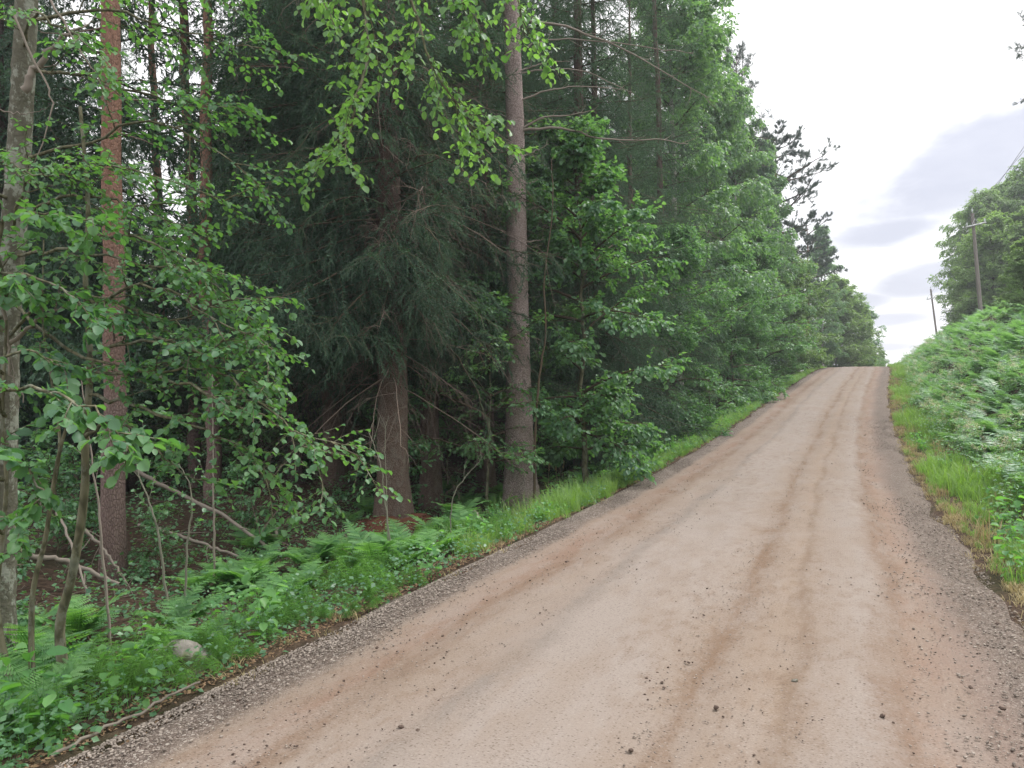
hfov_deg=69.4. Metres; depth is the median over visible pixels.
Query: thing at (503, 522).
horsetail
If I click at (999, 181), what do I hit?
power line
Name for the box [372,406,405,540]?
sapling
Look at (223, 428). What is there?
sapling
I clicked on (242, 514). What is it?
sapling
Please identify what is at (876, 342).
deciduous tree
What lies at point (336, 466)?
spruce tree
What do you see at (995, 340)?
fern
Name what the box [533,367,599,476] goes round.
sapling
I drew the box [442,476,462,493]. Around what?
fern
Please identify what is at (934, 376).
meadowsweet
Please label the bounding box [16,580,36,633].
sapling
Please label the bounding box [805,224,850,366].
birch tree
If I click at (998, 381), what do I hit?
fern
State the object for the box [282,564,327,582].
fern
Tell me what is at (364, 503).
fern
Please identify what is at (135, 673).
horsetail
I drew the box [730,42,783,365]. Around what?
spruce tree
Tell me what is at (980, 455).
meadowsweet
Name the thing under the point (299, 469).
spruce tree
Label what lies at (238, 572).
fern
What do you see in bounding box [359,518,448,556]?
fern
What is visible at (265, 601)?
herb
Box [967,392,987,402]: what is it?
fern
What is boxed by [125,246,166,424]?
spruce tree
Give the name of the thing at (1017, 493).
herb
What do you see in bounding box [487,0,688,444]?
spruce tree
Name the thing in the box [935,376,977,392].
fern
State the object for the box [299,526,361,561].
fern
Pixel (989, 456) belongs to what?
fern
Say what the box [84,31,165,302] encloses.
spruce tree
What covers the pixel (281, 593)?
horsetail
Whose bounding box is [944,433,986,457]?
fern
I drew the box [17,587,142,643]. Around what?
fern
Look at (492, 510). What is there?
herb
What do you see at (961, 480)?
bank grass
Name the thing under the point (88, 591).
forest floor plants
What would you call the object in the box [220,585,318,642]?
horsetail
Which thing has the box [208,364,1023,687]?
dry grass
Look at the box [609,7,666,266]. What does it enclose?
spruce tree
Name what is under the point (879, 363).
bush
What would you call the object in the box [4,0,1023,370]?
sky
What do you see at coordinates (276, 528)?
fallen branch
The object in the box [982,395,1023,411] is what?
fern
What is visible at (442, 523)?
horsetail
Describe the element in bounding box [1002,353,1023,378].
meadowsweet
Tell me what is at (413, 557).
fern
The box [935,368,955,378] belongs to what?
fern
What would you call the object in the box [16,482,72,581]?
sapling
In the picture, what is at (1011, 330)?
fern
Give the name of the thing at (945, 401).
fern
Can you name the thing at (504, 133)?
spruce tree
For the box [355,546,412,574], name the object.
horsetail
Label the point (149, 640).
herb
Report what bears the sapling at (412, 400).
on the ground at (50, 567)
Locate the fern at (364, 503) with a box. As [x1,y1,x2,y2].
[344,496,374,515]
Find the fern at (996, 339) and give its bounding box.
[991,334,1011,341]
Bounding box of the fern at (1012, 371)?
[997,364,1023,378]
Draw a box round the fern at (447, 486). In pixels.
[442,478,456,490]
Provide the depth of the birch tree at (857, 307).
73.08 m
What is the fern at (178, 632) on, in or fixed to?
on the ground at (50, 567)
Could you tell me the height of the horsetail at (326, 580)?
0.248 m
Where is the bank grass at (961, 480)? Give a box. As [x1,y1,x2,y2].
[887,358,1023,584]
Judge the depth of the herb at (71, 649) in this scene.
4.70 m
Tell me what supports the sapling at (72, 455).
on the ground at (50, 567)
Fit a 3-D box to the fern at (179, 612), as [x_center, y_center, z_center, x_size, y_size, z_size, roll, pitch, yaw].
[-2.754,1.859,6.171,0.908,0.397,0.899,-1,0,-45]
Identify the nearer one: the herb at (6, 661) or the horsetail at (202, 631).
the herb at (6, 661)
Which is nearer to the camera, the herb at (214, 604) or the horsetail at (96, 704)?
the horsetail at (96, 704)
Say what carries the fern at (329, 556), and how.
on the ground at (50, 567)
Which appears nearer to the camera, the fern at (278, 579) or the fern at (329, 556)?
the fern at (278, 579)
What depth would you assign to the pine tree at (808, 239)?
57.15 m
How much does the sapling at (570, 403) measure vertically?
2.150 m
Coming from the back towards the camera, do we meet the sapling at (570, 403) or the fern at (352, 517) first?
the sapling at (570, 403)
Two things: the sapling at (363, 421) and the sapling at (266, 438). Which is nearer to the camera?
the sapling at (266, 438)
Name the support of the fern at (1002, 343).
on the ground at (50, 567)
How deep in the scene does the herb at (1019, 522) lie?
6.66 m
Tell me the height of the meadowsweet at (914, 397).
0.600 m
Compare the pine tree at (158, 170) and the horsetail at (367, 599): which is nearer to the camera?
the horsetail at (367, 599)
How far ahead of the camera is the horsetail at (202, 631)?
4.55 m
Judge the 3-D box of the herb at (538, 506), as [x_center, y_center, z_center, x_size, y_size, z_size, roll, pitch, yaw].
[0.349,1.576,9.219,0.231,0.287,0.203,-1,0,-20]
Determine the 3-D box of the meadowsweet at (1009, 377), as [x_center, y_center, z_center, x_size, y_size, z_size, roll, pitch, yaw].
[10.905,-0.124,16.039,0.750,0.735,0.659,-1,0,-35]
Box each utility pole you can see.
[926,286,937,333]
[965,209,985,312]
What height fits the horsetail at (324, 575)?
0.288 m
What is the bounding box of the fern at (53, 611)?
[17,594,96,638]
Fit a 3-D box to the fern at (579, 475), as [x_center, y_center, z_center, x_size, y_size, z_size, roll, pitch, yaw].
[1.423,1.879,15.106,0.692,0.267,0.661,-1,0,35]
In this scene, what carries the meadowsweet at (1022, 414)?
on the ground at (50, 567)
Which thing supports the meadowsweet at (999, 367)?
on the ground at (50, 567)
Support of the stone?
on the ground at (50, 567)
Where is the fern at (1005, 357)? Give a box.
[987,352,1010,361]
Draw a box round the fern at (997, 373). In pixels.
[983,363,1017,383]
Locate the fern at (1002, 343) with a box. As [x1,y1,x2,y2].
[981,334,1018,346]
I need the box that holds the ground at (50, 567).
[0,313,1023,767]
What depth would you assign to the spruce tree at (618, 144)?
31.41 m
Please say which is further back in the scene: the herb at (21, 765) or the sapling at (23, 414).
the sapling at (23, 414)
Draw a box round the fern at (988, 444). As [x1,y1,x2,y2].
[978,440,1021,458]
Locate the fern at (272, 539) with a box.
[235,525,301,548]
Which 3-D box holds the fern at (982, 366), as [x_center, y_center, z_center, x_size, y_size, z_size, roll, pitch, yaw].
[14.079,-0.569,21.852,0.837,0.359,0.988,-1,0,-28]
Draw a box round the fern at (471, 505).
[433,496,490,518]
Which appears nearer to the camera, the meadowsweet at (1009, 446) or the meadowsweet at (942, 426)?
the meadowsweet at (1009, 446)
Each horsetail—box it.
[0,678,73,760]
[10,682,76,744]
[59,646,186,716]
[71,609,174,687]
[71,645,115,685]
[77,638,180,681]
[87,644,199,698]
[142,613,258,682]
[156,628,236,680]
[186,631,260,676]
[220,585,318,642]
[236,587,311,632]
[257,580,334,625]
[290,553,346,594]
[307,602,361,623]
[318,568,395,593]
[328,589,378,612]
[329,555,426,591]
[330,548,390,570]
[330,554,362,572]
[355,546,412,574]
[360,579,403,605]
[380,523,438,548]
[393,565,429,586]
[425,518,454,532]
[429,528,464,549]
[445,517,474,540]
[459,507,525,535]
[471,519,497,537]
[475,522,509,542]
[487,516,516,532]
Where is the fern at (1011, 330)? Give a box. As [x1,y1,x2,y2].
[998,327,1020,338]
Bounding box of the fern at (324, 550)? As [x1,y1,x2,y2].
[264,531,347,567]
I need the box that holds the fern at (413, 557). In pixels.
[383,543,425,562]
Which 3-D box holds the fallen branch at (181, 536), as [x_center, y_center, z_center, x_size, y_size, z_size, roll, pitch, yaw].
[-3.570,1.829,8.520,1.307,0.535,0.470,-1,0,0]
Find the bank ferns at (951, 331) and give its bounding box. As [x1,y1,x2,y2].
[900,299,1023,473]
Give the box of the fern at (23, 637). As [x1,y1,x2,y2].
[3,623,120,669]
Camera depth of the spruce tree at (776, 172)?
58.88 m
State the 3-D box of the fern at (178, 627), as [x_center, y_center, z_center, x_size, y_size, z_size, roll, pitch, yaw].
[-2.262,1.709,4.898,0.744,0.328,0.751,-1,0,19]
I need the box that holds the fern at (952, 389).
[933,382,962,391]
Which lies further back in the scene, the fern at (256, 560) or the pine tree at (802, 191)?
the pine tree at (802, 191)
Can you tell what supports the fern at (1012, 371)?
on the ground at (50, 567)
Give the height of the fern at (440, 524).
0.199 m
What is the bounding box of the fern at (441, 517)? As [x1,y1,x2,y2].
[427,513,452,521]
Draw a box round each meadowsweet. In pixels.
[901,357,912,373]
[907,378,927,404]
[908,392,922,406]
[916,399,949,431]
[918,398,938,421]
[918,399,951,428]
[924,410,946,434]
[925,368,942,385]
[928,417,950,438]
[930,355,942,376]
[937,373,951,388]
[939,354,951,366]
[940,382,963,417]
[941,396,954,416]
[943,369,966,392]
[943,421,982,460]
[946,363,969,391]
[947,419,984,457]
[948,410,964,433]
[949,383,966,403]
[950,408,986,441]
[951,413,973,444]
[955,397,992,433]
[955,432,987,468]
[958,382,977,405]
[962,349,984,368]
[964,357,981,376]
[966,442,995,476]
[980,432,1023,512]
[980,437,1023,482]
[981,379,1008,401]
[981,410,1020,452]
[992,359,1017,402]
[1000,364,1022,394]
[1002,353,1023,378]
[1009,407,1023,459]
[1010,374,1023,398]
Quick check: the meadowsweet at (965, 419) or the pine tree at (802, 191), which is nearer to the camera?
the meadowsweet at (965, 419)
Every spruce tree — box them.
[0,0,186,495]
[0,0,275,493]
[3,0,102,459]
[3,1,54,371]
[4,0,102,365]
[31,2,98,299]
[39,0,100,224]
[53,0,184,431]
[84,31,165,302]
[122,0,399,484]
[125,0,529,488]
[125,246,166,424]
[126,0,377,481]
[128,183,188,439]
[167,0,564,519]
[169,260,202,421]
[171,22,267,436]
[213,24,305,450]
[220,0,496,487]
[254,0,582,509]
[374,0,616,496]
[415,7,530,437]
[431,2,533,462]
[433,5,590,439]
[447,0,608,440]
[451,8,539,422]
[464,0,699,471]
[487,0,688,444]
[494,0,722,475]
[525,1,619,301]
[587,0,717,445]
[588,6,633,190]
[601,18,654,304]
[605,0,744,397]
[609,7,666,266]
[660,40,740,397]
[709,36,737,232]
[720,52,786,379]
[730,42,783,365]
[761,112,790,244]
[939,296,957,326]
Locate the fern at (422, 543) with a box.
[395,526,468,557]
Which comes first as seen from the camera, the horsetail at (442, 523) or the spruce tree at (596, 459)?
the horsetail at (442, 523)
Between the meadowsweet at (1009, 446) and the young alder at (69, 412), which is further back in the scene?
the meadowsweet at (1009, 446)
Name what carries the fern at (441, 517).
on the ground at (50, 567)
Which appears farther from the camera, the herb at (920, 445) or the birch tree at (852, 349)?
the birch tree at (852, 349)
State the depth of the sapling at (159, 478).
12.30 m
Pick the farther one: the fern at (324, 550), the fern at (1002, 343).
the fern at (1002, 343)
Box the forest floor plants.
[16,401,700,643]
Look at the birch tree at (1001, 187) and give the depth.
64.00 m
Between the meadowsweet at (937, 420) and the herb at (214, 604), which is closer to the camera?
the herb at (214, 604)
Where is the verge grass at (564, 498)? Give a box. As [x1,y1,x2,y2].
[398,365,825,562]
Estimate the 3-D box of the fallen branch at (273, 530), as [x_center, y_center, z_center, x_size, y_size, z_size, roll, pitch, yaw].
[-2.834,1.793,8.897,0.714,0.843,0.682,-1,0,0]
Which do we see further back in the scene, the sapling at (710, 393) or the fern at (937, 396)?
the sapling at (710, 393)
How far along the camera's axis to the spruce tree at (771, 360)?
43.37 m
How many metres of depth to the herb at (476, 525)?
7.74 m
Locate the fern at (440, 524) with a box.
[436,519,468,529]
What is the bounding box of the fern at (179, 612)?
[125,577,238,629]
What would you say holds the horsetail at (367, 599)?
on the ground at (50, 567)
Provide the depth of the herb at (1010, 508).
8.31 m
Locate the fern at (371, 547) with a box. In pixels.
[334,521,415,571]
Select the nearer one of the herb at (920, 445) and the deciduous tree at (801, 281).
the herb at (920, 445)
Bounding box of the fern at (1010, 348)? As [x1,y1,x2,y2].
[994,343,1021,353]
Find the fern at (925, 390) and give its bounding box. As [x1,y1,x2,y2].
[914,386,934,395]
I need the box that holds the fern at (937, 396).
[918,395,946,406]
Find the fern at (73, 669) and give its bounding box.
[0,649,109,725]
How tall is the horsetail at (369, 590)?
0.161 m
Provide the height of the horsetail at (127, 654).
0.266 m
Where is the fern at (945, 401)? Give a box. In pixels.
[928,399,956,404]
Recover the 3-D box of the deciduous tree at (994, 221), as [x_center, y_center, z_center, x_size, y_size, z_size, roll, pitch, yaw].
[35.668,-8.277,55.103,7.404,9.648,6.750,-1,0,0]
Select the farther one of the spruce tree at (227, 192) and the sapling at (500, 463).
the spruce tree at (227, 192)
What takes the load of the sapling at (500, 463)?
on the ground at (50, 567)
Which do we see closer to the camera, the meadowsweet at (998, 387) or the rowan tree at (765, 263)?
the meadowsweet at (998, 387)
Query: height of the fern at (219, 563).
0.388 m
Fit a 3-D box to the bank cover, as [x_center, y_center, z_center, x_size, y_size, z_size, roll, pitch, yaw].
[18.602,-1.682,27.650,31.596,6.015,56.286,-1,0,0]
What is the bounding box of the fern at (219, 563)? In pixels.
[189,553,268,586]
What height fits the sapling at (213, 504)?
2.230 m
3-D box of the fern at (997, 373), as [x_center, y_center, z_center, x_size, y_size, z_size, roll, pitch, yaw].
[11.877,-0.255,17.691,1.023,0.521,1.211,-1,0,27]
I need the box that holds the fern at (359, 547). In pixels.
[343,531,403,549]
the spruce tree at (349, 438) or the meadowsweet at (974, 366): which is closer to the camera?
the spruce tree at (349, 438)
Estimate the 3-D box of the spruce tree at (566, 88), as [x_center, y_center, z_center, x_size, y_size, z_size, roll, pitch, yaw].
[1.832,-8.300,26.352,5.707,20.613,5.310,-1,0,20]
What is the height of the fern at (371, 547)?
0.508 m
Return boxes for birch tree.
[596,0,777,405]
[654,11,787,397]
[702,84,798,365]
[740,138,820,366]
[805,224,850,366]
[812,273,887,367]
[830,290,884,366]
[926,186,1014,324]
[954,173,1023,236]
[991,156,1023,277]
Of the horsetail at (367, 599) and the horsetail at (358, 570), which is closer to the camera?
the horsetail at (367, 599)
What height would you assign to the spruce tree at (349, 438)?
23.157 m
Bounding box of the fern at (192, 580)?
[165,561,233,594]
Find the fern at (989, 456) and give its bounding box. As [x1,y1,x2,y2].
[960,453,1018,475]
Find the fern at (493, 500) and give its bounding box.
[476,490,517,514]
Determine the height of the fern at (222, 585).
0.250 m
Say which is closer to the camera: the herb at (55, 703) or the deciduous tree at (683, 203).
the herb at (55, 703)
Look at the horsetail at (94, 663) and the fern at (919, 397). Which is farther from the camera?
the fern at (919, 397)
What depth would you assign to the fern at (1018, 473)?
9.09 m
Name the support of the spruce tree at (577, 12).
on the ground at (50, 567)
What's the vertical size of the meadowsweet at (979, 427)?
0.780 m
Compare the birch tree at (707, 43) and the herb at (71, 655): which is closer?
the herb at (71, 655)
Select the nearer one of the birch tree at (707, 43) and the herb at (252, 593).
the herb at (252, 593)
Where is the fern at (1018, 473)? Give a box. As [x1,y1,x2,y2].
[1000,464,1023,484]
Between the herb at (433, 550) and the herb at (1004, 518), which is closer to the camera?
the herb at (433, 550)
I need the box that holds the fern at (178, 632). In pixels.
[171,604,257,643]
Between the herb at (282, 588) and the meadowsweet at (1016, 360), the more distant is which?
the meadowsweet at (1016, 360)
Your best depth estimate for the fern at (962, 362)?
24.44 m
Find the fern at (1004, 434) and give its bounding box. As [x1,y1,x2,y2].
[977,429,1023,442]
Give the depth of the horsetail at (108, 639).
5.04 m
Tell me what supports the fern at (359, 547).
on the ground at (50, 567)
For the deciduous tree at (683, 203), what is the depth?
33.77 m
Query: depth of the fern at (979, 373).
21.50 m
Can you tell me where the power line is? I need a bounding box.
[967,147,1023,222]
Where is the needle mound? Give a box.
[350,512,432,531]
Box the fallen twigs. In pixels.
[17,433,683,662]
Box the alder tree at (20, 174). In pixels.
[0,0,569,664]
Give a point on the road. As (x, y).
(534, 694)
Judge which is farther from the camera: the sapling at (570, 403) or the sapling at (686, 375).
the sapling at (686, 375)
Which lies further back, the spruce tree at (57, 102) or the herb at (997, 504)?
the spruce tree at (57, 102)
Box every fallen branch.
[28,553,120,595]
[49,681,200,758]
[55,512,89,603]
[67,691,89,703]
[81,530,132,593]
[137,523,239,562]
[228,489,318,554]
[249,498,291,554]
[274,524,282,549]
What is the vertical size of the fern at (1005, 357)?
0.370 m
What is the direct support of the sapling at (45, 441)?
on the ground at (50, 567)
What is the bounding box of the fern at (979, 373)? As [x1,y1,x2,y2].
[958,366,990,377]
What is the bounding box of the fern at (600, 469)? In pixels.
[587,461,610,472]
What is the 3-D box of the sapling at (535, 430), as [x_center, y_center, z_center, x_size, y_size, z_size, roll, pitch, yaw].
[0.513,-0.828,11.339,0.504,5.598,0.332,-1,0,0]
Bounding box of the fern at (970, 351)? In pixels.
[958,344,989,355]
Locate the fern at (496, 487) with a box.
[480,484,500,495]
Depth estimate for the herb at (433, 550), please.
6.23 m
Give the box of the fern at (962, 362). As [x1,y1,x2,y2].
[955,357,975,363]
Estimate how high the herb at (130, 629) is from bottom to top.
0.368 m
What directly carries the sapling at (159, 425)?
on the ground at (50, 567)
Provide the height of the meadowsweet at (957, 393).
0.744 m
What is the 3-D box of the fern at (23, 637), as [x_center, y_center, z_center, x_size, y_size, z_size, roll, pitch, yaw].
[-3.152,1.780,4.992,1.063,0.554,0.988,-1,0,23]
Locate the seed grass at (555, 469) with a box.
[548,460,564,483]
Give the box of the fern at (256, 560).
[218,538,295,579]
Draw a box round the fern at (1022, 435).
[995,430,1023,438]
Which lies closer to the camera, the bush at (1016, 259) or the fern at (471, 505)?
the fern at (471, 505)
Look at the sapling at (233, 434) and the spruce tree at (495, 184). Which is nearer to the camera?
the sapling at (233, 434)
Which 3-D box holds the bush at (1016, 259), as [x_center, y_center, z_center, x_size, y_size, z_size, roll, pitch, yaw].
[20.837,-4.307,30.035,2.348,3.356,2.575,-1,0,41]
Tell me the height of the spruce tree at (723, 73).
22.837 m
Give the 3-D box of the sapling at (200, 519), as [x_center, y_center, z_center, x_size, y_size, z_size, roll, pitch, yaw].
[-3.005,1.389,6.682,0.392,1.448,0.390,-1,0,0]
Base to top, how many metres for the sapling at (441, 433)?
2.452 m
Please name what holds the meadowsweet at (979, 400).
on the ground at (50, 567)
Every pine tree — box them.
[38,0,162,580]
[122,1,167,462]
[161,0,204,487]
[192,0,222,501]
[462,0,715,512]
[725,40,784,226]
[747,119,840,344]
[782,209,848,335]
[1008,9,1023,105]
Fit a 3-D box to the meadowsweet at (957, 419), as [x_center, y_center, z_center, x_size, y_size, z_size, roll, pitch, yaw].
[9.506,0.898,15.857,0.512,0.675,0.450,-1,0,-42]
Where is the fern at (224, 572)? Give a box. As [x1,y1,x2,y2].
[200,563,272,590]
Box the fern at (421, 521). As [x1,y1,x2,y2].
[403,514,447,539]
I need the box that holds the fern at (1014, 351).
[1002,349,1023,357]
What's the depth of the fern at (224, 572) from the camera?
7.30 m
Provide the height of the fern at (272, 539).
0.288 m
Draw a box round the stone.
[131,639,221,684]
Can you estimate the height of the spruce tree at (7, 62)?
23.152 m
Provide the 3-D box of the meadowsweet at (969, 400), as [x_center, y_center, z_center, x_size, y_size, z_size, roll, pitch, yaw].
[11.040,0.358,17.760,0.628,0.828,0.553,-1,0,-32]
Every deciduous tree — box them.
[97,324,185,465]
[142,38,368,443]
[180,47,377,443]
[274,0,546,477]
[462,106,691,484]
[610,216,751,438]
[638,157,729,398]
[768,245,842,375]
[769,279,828,377]
[833,304,888,366]
[935,208,1009,315]
[940,255,995,330]
[976,205,1023,309]
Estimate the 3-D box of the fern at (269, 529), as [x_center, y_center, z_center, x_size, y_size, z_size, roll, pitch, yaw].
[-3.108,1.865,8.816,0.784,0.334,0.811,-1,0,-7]
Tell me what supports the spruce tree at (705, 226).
on the ground at (50, 567)
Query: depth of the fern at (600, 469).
15.72 m
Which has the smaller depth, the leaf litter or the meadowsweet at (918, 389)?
the leaf litter
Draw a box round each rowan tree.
[684,249,788,410]
[727,229,824,387]
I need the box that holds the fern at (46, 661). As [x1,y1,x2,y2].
[0,631,93,696]
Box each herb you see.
[0,642,81,756]
[0,657,46,753]
[0,690,74,749]
[0,738,28,767]
[4,689,66,735]
[33,685,79,738]
[35,649,79,676]
[40,644,89,686]
[89,642,162,717]
[109,638,161,690]
[116,616,161,665]
[202,586,249,621]
[221,567,288,641]
[246,588,285,613]
[252,580,286,632]
[278,577,306,604]
[309,597,335,615]
[317,569,350,596]
[417,529,443,581]
[438,518,485,546]
[461,515,492,540]
[485,502,501,518]
[487,507,502,519]
[491,508,512,521]
[503,521,514,538]
[532,500,549,520]
[543,483,567,499]
[550,472,567,489]
[909,432,921,444]
[916,439,926,451]
[925,435,950,448]
[974,486,1012,521]
[990,495,1023,551]
[990,524,1015,540]
[991,509,1017,527]
[992,520,1023,577]
[1001,497,1022,516]
[1006,483,1023,507]
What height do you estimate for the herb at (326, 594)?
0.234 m
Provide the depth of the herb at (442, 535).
7.79 m
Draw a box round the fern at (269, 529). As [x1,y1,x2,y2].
[218,523,280,553]
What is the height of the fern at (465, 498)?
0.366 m
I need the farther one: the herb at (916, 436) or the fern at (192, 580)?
the herb at (916, 436)
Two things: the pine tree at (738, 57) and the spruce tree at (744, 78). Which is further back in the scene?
the spruce tree at (744, 78)
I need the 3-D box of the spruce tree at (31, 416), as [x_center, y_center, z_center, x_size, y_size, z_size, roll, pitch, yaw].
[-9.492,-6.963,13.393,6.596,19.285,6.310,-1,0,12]
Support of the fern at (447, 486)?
on the ground at (50, 567)
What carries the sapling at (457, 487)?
on the ground at (50, 567)
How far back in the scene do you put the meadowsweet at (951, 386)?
18.59 m
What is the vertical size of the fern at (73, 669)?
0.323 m
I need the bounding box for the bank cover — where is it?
[899,303,1023,517]
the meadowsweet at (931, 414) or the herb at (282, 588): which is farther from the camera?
the meadowsweet at (931, 414)
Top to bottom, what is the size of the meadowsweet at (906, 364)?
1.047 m
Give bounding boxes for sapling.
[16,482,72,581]
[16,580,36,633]
[17,445,98,555]
[18,426,89,522]
[19,353,28,457]
[27,444,100,522]
[64,364,111,645]
[120,494,210,582]
[124,419,172,613]
[135,428,206,498]
[151,423,187,472]
[160,458,206,600]
[184,333,286,480]
[195,460,274,537]
[197,374,221,593]
[201,372,243,443]
[202,421,272,486]
[220,372,276,475]
[227,404,283,472]
[268,418,316,473]
[277,402,322,466]
[327,376,440,506]
[354,419,394,565]
[359,383,445,431]
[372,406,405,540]
[408,289,553,513]
[408,374,496,493]
[439,372,495,463]
[442,371,505,428]
[449,447,482,548]
[467,421,504,470]
[494,401,504,442]
[533,150,557,502]
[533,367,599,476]
[536,386,589,483]
[671,346,698,402]
[686,346,732,410]
[697,376,726,405]
[716,345,746,392]
[734,370,752,390]
[748,354,776,385]
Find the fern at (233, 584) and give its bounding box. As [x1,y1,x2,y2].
[207,577,247,595]
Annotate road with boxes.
[70,366,1023,767]
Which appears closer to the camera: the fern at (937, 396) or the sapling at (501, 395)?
the sapling at (501, 395)
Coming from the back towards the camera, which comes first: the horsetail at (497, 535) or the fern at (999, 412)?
the fern at (999, 412)
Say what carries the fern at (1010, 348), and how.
on the ground at (50, 567)
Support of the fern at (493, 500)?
on the ground at (50, 567)
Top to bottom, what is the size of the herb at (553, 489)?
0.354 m
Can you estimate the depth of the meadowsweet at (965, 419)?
14.39 m
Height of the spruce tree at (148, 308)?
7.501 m
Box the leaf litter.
[3,441,707,767]
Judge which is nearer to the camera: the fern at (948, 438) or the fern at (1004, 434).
the fern at (1004, 434)
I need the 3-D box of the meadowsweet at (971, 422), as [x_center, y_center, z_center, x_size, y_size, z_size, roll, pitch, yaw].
[8.815,0.854,14.201,0.610,0.817,0.591,-1,0,-30]
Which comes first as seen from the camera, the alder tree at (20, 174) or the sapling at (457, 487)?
the alder tree at (20, 174)
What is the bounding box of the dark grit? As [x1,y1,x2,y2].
[144,413,1010,767]
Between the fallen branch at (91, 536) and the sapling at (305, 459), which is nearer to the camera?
the fallen branch at (91, 536)
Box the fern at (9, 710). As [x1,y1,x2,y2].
[0,673,65,734]
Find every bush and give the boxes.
[862,347,884,366]
[991,236,1023,318]
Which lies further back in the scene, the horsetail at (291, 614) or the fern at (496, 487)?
the fern at (496, 487)
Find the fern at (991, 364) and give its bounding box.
[982,362,1010,368]
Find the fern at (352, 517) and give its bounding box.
[330,507,366,525]
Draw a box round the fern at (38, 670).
[13,657,73,688]
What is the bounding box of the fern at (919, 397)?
[911,394,928,402]
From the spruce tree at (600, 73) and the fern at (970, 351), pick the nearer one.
the fern at (970, 351)
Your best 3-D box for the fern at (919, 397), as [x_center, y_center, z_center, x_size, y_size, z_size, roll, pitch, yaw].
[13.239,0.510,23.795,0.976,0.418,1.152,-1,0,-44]
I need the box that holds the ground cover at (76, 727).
[0,371,808,767]
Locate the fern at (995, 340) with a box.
[983,338,1008,343]
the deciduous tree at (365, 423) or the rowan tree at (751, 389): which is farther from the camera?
the rowan tree at (751, 389)
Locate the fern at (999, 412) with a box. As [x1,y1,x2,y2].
[977,403,1022,417]
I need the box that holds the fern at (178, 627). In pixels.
[108,617,211,653]
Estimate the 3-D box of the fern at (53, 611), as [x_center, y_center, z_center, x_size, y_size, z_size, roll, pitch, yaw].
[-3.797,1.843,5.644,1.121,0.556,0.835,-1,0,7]
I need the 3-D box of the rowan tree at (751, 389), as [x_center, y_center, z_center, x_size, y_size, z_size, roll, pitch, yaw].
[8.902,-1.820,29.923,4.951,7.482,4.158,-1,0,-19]
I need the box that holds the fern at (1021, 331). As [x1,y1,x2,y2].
[1011,327,1023,337]
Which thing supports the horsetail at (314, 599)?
on the ground at (50, 567)
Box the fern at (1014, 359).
[994,354,1023,365]
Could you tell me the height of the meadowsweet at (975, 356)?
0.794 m
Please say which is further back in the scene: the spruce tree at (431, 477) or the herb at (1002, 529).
the spruce tree at (431, 477)
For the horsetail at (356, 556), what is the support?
on the ground at (50, 567)
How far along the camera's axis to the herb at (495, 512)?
10.33 m
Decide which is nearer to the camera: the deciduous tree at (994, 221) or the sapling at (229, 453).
the sapling at (229, 453)
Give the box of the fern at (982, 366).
[970,360,989,369]
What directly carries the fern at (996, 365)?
on the ground at (50, 567)
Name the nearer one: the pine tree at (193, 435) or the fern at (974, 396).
the pine tree at (193, 435)
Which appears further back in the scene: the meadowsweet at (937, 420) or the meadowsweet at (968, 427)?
the meadowsweet at (937, 420)
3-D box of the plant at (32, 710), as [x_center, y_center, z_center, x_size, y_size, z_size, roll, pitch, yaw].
[-2.389,1.639,3.521,0.605,0.225,0.454,-1,0,-38]
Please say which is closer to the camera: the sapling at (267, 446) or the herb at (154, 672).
the herb at (154, 672)
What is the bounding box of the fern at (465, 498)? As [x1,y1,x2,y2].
[444,485,491,504]
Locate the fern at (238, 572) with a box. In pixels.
[219,556,294,583]
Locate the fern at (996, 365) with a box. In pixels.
[979,356,1021,368]
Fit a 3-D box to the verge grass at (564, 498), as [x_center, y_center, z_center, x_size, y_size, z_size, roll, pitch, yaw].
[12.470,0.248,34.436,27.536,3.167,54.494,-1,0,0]
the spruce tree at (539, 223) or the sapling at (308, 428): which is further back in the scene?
the spruce tree at (539, 223)
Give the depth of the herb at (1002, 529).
7.24 m
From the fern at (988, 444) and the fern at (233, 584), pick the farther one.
the fern at (988, 444)
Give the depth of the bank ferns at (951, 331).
21.63 m
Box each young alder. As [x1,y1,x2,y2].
[0,199,184,705]
[46,106,410,693]
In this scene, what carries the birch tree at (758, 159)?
on the ground at (50, 567)
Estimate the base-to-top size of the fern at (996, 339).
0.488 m
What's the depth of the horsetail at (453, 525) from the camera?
8.39 m
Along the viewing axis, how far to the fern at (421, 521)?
9.36 m
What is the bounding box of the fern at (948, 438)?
[937,427,963,443]
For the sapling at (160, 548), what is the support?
on the ground at (50, 567)
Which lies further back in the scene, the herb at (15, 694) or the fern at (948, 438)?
the fern at (948, 438)
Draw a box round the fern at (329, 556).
[293,543,339,565]
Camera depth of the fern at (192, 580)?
7.28 m
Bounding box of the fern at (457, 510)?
[426,501,486,524]
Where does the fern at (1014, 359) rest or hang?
on the ground at (50, 567)
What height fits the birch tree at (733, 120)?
18.565 m
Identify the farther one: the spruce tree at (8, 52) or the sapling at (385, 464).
the spruce tree at (8, 52)
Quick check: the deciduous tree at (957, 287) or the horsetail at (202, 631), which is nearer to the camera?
the horsetail at (202, 631)
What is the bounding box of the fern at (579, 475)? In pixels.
[566,470,592,479]
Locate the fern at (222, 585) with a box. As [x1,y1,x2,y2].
[211,569,273,591]
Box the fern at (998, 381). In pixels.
[984,379,1002,384]
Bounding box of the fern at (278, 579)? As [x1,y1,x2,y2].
[260,557,328,597]
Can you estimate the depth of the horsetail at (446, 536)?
7.79 m
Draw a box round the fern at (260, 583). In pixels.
[237,574,298,597]

